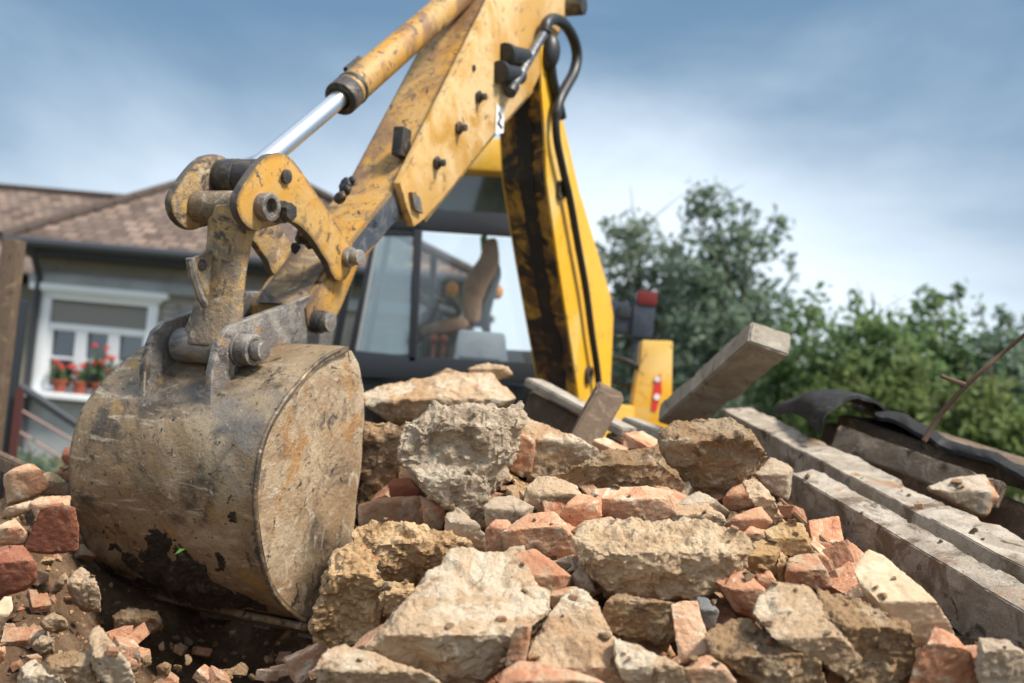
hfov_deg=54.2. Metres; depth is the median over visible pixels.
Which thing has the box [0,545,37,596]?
brick
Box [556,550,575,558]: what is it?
brick fragment
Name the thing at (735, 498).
brick
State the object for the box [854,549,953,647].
stone slab
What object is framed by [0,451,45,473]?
wooden rail
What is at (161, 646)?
plaster fragment
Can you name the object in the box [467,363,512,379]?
stone
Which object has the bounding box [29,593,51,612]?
brick fragment
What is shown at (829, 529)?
brick fragment
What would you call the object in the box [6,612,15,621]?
brick fragment
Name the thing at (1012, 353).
shrub
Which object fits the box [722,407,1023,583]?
concrete beam
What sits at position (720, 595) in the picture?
brick fragment
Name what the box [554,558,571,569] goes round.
stone
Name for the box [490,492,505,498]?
brick fragment
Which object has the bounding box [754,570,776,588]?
brick
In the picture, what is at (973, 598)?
concrete beam
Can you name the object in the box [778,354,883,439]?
shrub
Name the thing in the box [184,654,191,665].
mortar fragment
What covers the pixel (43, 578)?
brick fragment
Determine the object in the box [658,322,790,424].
concrete post
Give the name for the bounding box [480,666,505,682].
brick fragment
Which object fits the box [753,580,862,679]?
concrete block
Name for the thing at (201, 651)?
brick fragment
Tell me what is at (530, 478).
mortar fragment
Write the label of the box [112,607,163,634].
stone
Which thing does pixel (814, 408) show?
roofing felt
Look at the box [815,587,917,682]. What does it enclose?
concrete chunk
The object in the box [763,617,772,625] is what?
brick fragment
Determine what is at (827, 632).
plaster fragment
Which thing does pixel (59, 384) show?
flower pot
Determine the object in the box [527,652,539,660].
clay fragment
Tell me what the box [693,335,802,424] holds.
shrub
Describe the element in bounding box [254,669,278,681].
brick fragment
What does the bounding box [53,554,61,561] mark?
brick fragment
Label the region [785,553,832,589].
brick
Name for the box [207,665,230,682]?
brick fragment
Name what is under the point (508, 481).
clay fragment
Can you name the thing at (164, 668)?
stone
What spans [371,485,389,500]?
brick fragment
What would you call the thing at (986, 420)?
shrub
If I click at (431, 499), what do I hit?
brick fragment
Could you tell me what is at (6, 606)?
stone
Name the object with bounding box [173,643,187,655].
brick fragment
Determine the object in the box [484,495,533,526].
stone
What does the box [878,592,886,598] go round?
clay fragment
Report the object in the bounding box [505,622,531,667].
brick
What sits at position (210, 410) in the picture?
backhoe loader
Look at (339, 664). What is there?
stone
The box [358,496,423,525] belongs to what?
brick
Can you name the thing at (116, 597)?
terrain
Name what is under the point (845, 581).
brick fragment
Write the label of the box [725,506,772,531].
brick
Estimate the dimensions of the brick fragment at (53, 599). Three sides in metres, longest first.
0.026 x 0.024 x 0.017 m
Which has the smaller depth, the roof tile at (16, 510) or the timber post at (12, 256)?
the roof tile at (16, 510)
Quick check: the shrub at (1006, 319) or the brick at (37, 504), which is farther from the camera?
the shrub at (1006, 319)
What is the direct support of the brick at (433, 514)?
on the terrain at (116, 597)
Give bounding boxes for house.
[0,156,494,458]
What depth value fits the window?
13.00 m
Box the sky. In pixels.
[0,0,1023,405]
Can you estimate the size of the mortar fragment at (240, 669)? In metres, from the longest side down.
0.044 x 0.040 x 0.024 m
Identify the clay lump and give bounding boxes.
[308,541,386,649]
[350,519,476,586]
[378,580,414,618]
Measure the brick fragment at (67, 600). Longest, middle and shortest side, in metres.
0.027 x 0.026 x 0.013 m
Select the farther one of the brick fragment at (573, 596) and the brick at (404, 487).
the brick at (404, 487)
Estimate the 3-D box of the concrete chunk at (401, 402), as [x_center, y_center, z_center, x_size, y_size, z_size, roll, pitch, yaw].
[-0.246,0.202,3.438,0.516,0.218,0.455,5,-3,0]
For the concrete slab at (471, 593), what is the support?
on the terrain at (116, 597)
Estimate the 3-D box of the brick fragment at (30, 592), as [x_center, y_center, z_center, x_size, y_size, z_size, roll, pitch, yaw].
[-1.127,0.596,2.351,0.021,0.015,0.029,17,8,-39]
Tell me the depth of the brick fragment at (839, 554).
2.21 m
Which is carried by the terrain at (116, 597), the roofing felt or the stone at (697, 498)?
the stone at (697, 498)
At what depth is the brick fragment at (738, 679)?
1.76 m
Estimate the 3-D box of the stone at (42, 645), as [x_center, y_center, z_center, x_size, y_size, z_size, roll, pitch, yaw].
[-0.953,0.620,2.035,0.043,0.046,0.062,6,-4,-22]
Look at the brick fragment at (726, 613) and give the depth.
1.94 m
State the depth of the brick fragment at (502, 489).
2.57 m
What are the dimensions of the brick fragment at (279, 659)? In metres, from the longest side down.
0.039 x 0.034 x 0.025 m
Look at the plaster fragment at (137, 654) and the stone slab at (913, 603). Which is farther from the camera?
the plaster fragment at (137, 654)
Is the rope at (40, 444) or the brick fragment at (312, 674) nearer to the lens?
the brick fragment at (312, 674)
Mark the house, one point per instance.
(101, 269)
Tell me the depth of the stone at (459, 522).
2.32 m
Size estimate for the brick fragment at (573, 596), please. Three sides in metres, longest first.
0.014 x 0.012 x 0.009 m
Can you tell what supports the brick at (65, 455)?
on the terrain at (116, 597)
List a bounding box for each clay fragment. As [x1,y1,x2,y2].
[41,557,55,564]
[173,665,181,670]
[221,669,232,679]
[505,474,516,484]
[513,477,527,490]
[514,470,524,476]
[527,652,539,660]
[665,648,671,654]
[688,655,697,661]
[758,564,767,570]
[787,519,796,524]
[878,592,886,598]
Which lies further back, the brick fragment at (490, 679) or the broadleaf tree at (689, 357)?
the broadleaf tree at (689, 357)
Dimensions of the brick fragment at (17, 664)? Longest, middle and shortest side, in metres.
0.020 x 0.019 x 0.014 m
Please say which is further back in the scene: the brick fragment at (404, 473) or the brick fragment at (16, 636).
the brick fragment at (404, 473)
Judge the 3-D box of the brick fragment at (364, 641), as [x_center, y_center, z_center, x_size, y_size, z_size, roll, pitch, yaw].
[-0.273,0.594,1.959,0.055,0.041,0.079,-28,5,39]
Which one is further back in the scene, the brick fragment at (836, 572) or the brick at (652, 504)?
the brick at (652, 504)
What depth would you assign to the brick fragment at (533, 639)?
1.84 m
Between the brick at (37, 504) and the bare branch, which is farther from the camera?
the bare branch
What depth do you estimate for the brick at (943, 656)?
1.64 m
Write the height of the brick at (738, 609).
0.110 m
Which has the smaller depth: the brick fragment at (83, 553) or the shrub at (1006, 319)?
the brick fragment at (83, 553)
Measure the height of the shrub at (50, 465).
0.633 m
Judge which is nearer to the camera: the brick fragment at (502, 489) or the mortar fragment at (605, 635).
the mortar fragment at (605, 635)
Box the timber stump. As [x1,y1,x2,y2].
[570,382,623,444]
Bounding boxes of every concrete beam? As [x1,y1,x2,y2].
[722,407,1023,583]
[792,469,1023,646]
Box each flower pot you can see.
[50,359,73,392]
[70,363,91,394]
[88,343,112,391]
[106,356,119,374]
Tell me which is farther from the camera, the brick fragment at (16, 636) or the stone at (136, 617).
the stone at (136, 617)
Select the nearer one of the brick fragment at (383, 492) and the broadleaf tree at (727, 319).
the brick fragment at (383, 492)
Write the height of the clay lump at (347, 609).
0.274 m
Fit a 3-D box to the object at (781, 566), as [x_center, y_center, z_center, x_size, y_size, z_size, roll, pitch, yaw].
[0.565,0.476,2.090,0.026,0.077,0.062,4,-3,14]
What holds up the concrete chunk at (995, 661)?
on the terrain at (116, 597)
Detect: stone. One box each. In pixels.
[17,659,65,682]
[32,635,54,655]
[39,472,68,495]
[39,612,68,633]
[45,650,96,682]
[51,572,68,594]
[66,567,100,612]
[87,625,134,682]
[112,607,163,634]
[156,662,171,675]
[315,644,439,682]
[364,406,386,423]
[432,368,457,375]
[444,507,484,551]
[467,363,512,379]
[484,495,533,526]
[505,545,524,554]
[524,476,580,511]
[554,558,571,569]
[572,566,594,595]
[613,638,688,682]
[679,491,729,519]
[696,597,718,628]
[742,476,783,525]
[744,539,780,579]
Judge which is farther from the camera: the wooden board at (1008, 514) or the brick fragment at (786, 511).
the wooden board at (1008, 514)
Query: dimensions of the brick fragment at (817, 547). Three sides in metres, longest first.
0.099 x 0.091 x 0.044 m
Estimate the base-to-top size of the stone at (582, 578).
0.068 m
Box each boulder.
[522,417,598,477]
[570,516,756,602]
[657,417,767,504]
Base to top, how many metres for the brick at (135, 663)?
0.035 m
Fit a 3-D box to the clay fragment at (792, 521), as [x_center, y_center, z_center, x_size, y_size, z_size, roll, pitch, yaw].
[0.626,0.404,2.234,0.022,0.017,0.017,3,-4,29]
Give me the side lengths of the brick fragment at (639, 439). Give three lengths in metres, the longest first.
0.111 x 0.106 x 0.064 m
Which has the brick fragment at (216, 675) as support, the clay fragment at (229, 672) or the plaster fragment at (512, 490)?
the clay fragment at (229, 672)
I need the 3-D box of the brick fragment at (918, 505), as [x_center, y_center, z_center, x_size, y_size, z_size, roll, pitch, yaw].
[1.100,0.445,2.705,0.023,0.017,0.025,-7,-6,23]
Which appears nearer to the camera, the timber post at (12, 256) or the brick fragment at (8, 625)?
the brick fragment at (8, 625)
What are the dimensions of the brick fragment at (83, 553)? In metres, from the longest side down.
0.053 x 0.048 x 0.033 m
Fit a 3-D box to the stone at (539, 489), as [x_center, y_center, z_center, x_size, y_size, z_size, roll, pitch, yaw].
[0.104,0.386,2.498,0.152,0.100,0.148,5,-3,0]
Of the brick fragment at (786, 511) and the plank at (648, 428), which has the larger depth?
the plank at (648, 428)
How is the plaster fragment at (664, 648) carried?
on the brick at (633, 618)
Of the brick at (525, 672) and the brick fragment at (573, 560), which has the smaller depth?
the brick at (525, 672)
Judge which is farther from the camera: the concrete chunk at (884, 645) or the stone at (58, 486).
the stone at (58, 486)
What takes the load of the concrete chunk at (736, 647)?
on the terrain at (116, 597)
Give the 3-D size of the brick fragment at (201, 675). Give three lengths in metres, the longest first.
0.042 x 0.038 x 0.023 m
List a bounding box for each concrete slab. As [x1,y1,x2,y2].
[363,546,550,682]
[526,588,623,682]
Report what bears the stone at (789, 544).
on the brick fragment at (817, 547)
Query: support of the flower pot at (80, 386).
on the house
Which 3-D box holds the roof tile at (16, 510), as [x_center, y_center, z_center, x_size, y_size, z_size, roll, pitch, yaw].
[-1.278,0.435,2.588,0.068,0.055,0.085,6,-4,-23]
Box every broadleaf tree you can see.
[595,185,709,404]
[611,248,803,399]
[651,175,818,418]
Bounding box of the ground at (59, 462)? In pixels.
[25,456,1023,502]
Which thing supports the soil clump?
in the backhoe loader
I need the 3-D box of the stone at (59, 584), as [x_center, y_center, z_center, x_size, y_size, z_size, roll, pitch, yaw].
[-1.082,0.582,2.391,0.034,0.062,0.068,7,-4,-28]
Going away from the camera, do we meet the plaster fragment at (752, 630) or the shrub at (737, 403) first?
the plaster fragment at (752, 630)
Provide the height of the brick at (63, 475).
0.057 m
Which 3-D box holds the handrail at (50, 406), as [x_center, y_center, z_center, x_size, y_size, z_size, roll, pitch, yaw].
[-4.629,0.809,10.447,1.138,0.673,0.088,5,-3,0]
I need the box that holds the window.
[24,282,169,401]
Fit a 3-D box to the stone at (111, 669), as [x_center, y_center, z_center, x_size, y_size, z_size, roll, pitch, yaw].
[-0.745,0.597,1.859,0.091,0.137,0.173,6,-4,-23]
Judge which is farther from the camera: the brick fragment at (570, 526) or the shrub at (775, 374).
the shrub at (775, 374)
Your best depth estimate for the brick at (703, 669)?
1.61 m
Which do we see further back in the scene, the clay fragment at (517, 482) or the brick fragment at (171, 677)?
the clay fragment at (517, 482)
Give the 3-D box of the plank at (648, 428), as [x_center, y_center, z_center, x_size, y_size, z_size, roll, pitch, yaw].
[0.547,0.342,3.726,0.270,0.101,0.121,3,-4,34]
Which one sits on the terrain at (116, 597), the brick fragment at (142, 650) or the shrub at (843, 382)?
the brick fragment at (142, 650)
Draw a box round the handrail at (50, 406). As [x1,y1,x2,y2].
[19,382,76,427]
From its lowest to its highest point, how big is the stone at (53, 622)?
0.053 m
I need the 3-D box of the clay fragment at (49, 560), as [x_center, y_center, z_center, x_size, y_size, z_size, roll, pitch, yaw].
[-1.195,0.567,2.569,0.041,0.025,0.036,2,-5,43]
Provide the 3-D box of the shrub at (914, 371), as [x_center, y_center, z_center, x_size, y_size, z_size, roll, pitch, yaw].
[4.793,1.263,12.557,2.247,2.486,1.576,2,-5,44]
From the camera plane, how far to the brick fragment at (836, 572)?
2.11 m
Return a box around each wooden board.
[525,391,578,433]
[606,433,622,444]
[820,423,1023,539]
[831,425,1006,508]
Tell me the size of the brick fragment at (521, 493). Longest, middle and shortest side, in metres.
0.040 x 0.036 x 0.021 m
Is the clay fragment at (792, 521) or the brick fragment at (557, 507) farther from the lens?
the brick fragment at (557, 507)
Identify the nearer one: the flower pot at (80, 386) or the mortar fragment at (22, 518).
the mortar fragment at (22, 518)
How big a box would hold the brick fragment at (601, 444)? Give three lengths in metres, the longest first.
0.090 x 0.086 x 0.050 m
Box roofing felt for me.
[772,389,1023,480]
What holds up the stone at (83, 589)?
on the terrain at (116, 597)
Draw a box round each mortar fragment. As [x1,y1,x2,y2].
[19,514,25,522]
[141,654,151,668]
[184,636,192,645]
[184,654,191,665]
[230,662,248,677]
[248,673,255,680]
[476,518,486,531]
[525,473,538,483]
[598,632,611,638]
[768,538,776,544]
[969,527,977,532]
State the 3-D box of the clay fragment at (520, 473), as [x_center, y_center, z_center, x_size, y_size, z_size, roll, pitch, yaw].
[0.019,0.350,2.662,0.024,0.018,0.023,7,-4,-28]
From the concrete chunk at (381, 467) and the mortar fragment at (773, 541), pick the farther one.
the concrete chunk at (381, 467)
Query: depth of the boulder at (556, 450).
2.66 m
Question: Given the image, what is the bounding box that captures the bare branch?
[921,333,1023,442]
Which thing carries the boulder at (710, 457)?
on the terrain at (116, 597)
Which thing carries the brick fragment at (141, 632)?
on the terrain at (116, 597)
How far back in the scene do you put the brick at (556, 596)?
1.87 m
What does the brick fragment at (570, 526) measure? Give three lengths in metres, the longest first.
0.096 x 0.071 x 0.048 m
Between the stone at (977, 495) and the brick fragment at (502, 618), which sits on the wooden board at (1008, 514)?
the stone at (977, 495)
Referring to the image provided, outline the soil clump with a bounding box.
[101,511,267,612]
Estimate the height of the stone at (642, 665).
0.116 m
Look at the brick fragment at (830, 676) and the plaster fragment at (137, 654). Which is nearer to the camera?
the brick fragment at (830, 676)
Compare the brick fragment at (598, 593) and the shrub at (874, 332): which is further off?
the shrub at (874, 332)
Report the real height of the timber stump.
0.288 m
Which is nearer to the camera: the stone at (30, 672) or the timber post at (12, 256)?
the stone at (30, 672)
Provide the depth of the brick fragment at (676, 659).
1.83 m
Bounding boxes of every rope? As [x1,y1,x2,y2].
[20,431,61,459]
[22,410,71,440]
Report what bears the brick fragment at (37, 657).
on the terrain at (116, 597)
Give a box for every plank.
[524,378,636,435]
[622,417,663,438]
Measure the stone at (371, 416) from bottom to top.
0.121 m
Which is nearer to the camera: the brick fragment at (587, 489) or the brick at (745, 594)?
the brick at (745, 594)
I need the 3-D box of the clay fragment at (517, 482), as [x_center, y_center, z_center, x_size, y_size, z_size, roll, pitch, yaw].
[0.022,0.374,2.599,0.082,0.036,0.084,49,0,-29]
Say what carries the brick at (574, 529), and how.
on the brick fragment at (570, 526)
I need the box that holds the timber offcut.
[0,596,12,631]
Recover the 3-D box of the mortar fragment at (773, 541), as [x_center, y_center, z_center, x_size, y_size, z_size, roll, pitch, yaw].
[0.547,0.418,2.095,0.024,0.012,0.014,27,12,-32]
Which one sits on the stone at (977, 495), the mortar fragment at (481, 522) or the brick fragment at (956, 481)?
the brick fragment at (956, 481)
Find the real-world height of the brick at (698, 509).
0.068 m
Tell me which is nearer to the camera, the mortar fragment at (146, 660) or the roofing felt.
the mortar fragment at (146, 660)
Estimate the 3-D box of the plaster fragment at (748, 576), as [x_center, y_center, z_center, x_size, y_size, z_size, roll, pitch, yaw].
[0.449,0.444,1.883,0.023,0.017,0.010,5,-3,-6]
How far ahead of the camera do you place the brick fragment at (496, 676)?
1.75 m
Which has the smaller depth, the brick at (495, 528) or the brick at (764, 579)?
the brick at (764, 579)
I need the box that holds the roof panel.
[837,415,1023,489]
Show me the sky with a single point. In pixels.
(890, 133)
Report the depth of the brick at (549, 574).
1.89 m
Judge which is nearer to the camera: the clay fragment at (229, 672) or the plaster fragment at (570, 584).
the plaster fragment at (570, 584)
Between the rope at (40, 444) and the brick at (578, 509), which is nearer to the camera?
the brick at (578, 509)
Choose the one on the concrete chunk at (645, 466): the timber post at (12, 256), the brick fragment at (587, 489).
the brick fragment at (587, 489)
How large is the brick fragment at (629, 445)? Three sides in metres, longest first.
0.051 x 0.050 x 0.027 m
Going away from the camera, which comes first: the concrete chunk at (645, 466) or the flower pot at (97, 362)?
the concrete chunk at (645, 466)
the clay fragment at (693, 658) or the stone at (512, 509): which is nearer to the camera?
the clay fragment at (693, 658)
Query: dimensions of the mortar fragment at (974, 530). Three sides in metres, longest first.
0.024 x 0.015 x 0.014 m
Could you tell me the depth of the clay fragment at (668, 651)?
1.85 m
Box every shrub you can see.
[17,438,64,481]
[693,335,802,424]
[729,280,870,425]
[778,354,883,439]
[780,281,954,410]
[843,343,981,439]
[883,278,1017,416]
[917,345,1023,503]
[937,293,1023,493]
[1004,324,1023,455]
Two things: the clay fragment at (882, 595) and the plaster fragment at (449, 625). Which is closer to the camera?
the plaster fragment at (449, 625)
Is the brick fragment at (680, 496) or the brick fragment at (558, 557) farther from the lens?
the brick fragment at (680, 496)
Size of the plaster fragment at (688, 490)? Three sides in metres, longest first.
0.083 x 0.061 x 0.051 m
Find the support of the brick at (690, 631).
on the terrain at (116, 597)
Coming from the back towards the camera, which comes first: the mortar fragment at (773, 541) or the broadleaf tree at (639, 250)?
the broadleaf tree at (639, 250)
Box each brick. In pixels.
[0,519,26,545]
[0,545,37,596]
[0,643,5,662]
[24,505,78,553]
[29,496,70,518]
[56,466,68,482]
[61,447,69,465]
[127,656,141,672]
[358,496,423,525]
[388,478,420,496]
[420,496,446,530]
[485,519,511,551]
[499,661,603,682]
[501,511,573,556]
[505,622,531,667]
[510,434,535,473]
[515,549,570,604]
[550,586,577,607]
[560,494,601,526]
[571,517,614,532]
[591,486,676,522]
[602,593,675,646]
[667,502,726,527]
[671,600,709,666]
[685,655,736,682]
[716,569,765,617]
[722,483,753,511]
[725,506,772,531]
[725,571,764,620]
[744,526,768,542]
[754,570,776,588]
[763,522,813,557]
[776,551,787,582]
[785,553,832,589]
[908,626,976,682]
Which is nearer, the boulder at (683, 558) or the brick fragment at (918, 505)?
the boulder at (683, 558)
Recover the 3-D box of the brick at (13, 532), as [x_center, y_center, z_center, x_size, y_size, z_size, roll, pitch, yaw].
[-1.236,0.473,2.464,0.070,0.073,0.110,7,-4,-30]
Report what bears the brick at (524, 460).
on the boulder at (556, 450)
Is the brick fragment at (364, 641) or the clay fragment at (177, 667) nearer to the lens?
the brick fragment at (364, 641)
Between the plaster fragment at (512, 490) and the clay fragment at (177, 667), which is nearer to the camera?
the clay fragment at (177, 667)
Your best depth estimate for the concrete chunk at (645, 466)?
2.54 m
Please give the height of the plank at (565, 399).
0.188 m
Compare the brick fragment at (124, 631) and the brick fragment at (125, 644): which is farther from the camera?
the brick fragment at (124, 631)
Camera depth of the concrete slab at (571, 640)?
1.68 m
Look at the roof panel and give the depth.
3.48 m
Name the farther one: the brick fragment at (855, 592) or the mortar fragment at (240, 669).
the mortar fragment at (240, 669)
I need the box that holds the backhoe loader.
[64,0,672,638]
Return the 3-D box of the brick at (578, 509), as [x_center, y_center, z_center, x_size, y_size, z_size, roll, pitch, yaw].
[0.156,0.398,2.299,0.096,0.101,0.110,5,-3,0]
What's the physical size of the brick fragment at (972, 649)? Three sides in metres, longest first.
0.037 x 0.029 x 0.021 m
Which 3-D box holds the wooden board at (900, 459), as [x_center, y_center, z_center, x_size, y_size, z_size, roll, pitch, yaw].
[1.304,0.400,3.247,0.055,0.214,0.581,8,-4,-41]
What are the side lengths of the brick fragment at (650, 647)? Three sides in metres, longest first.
0.106 x 0.095 x 0.054 m
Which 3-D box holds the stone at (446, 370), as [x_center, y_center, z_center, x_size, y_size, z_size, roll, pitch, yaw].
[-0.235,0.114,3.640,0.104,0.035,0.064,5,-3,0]
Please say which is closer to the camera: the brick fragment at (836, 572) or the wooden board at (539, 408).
the brick fragment at (836, 572)
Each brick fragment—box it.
[1,623,15,630]
[1,626,31,648]
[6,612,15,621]
[10,659,23,671]
[25,654,41,662]
[26,589,37,599]
[26,626,49,648]
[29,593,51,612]
[33,571,48,585]
[49,594,56,604]
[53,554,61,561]
[63,596,73,604]
[75,544,95,561]
[105,625,132,640]
[105,646,119,656]
[112,635,138,653]
[123,647,150,662]
[132,622,149,643]
[155,672,178,682]
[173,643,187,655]
[192,646,211,657]
[192,664,209,682]
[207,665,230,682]
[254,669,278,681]
[264,656,273,662]
[269,664,289,677]
[275,651,291,664]
[284,643,325,682]
[308,669,315,679]
[352,624,383,649]
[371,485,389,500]
[399,469,424,497]
[419,496,449,525]
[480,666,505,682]
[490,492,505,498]
[491,665,504,681]
[497,616,506,621]
[500,485,508,492]
[519,490,524,500]
[527,631,538,654]
[535,500,564,517]
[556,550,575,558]
[563,555,577,576]
[566,523,575,534]
[570,593,577,600]
[581,484,597,494]
[591,437,627,452]
[591,588,602,598]
[621,431,657,448]
[621,638,675,658]
[623,441,635,449]
[654,486,686,504]
[671,656,680,664]
[706,593,737,631]
[712,493,723,501]
[714,592,746,617]
[717,660,749,682]
[730,525,738,531]
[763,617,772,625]
[763,639,773,644]
[777,505,806,521]
[806,516,843,542]
[810,538,828,564]
[810,538,831,547]
[821,668,841,682]
[822,539,860,571]
[823,562,856,590]
[827,561,858,595]
[847,584,871,606]
[914,503,922,508]
[951,478,961,484]
[965,645,976,663]
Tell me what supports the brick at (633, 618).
on the brick fragment at (650, 647)
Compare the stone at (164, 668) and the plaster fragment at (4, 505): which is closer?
the stone at (164, 668)
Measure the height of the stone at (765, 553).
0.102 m
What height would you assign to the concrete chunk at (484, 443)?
0.373 m
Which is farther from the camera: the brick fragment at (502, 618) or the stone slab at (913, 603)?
the stone slab at (913, 603)
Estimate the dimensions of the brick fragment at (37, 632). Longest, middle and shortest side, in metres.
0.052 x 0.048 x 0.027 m
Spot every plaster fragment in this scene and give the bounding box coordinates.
[0,502,13,509]
[133,650,140,660]
[158,641,164,650]
[381,582,392,589]
[446,622,454,628]
[506,484,522,499]
[566,577,573,586]
[658,644,669,650]
[683,481,693,495]
[744,573,755,580]
[748,626,756,633]
[825,630,831,635]
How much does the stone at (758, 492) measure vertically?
0.154 m
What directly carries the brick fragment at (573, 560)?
on the brick fragment at (558, 557)
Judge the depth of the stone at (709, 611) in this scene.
1.87 m
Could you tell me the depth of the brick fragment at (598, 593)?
2.03 m
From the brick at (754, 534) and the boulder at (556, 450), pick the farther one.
the boulder at (556, 450)
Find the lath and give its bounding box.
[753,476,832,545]
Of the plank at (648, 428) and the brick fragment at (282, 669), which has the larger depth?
the plank at (648, 428)
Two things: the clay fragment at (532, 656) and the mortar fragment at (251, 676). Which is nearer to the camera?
the clay fragment at (532, 656)
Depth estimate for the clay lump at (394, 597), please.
1.97 m
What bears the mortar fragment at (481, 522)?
on the terrain at (116, 597)
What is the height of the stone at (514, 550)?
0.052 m
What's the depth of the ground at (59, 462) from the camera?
12.55 m
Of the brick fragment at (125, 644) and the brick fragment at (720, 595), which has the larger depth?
the brick fragment at (125, 644)
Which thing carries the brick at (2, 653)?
on the terrain at (116, 597)
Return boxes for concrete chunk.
[356,421,404,509]
[364,371,515,425]
[397,400,527,499]
[414,464,488,520]
[550,444,684,493]
[704,618,825,682]
[754,457,792,501]
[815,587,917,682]
[974,637,1023,682]
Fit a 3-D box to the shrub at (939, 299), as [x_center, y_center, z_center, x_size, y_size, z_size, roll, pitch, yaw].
[6.047,0.875,14.161,2.274,3.674,1.950,5,-3,0]
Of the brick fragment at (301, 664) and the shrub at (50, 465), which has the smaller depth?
the brick fragment at (301, 664)
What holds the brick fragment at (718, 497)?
on the boulder at (710, 457)
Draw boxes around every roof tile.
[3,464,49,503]
[3,501,30,517]
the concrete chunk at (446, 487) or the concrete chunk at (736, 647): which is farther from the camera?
the concrete chunk at (446, 487)
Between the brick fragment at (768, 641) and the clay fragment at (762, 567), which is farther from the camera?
the clay fragment at (762, 567)
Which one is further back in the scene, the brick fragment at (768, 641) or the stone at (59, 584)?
the stone at (59, 584)
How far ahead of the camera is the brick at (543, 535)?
2.12 m
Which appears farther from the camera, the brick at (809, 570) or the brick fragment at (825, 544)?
the brick fragment at (825, 544)
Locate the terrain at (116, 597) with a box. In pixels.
[0,475,1023,682]
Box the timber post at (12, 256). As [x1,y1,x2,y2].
[0,238,25,450]
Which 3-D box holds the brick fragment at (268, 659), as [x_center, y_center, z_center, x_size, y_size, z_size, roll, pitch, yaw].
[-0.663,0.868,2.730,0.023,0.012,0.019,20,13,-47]
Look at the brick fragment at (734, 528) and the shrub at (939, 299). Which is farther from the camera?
the shrub at (939, 299)
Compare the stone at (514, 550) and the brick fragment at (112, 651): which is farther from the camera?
the stone at (514, 550)
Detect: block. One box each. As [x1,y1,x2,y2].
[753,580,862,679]
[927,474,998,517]
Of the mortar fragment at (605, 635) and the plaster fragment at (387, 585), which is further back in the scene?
the plaster fragment at (387, 585)
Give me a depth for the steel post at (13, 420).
6.54 m

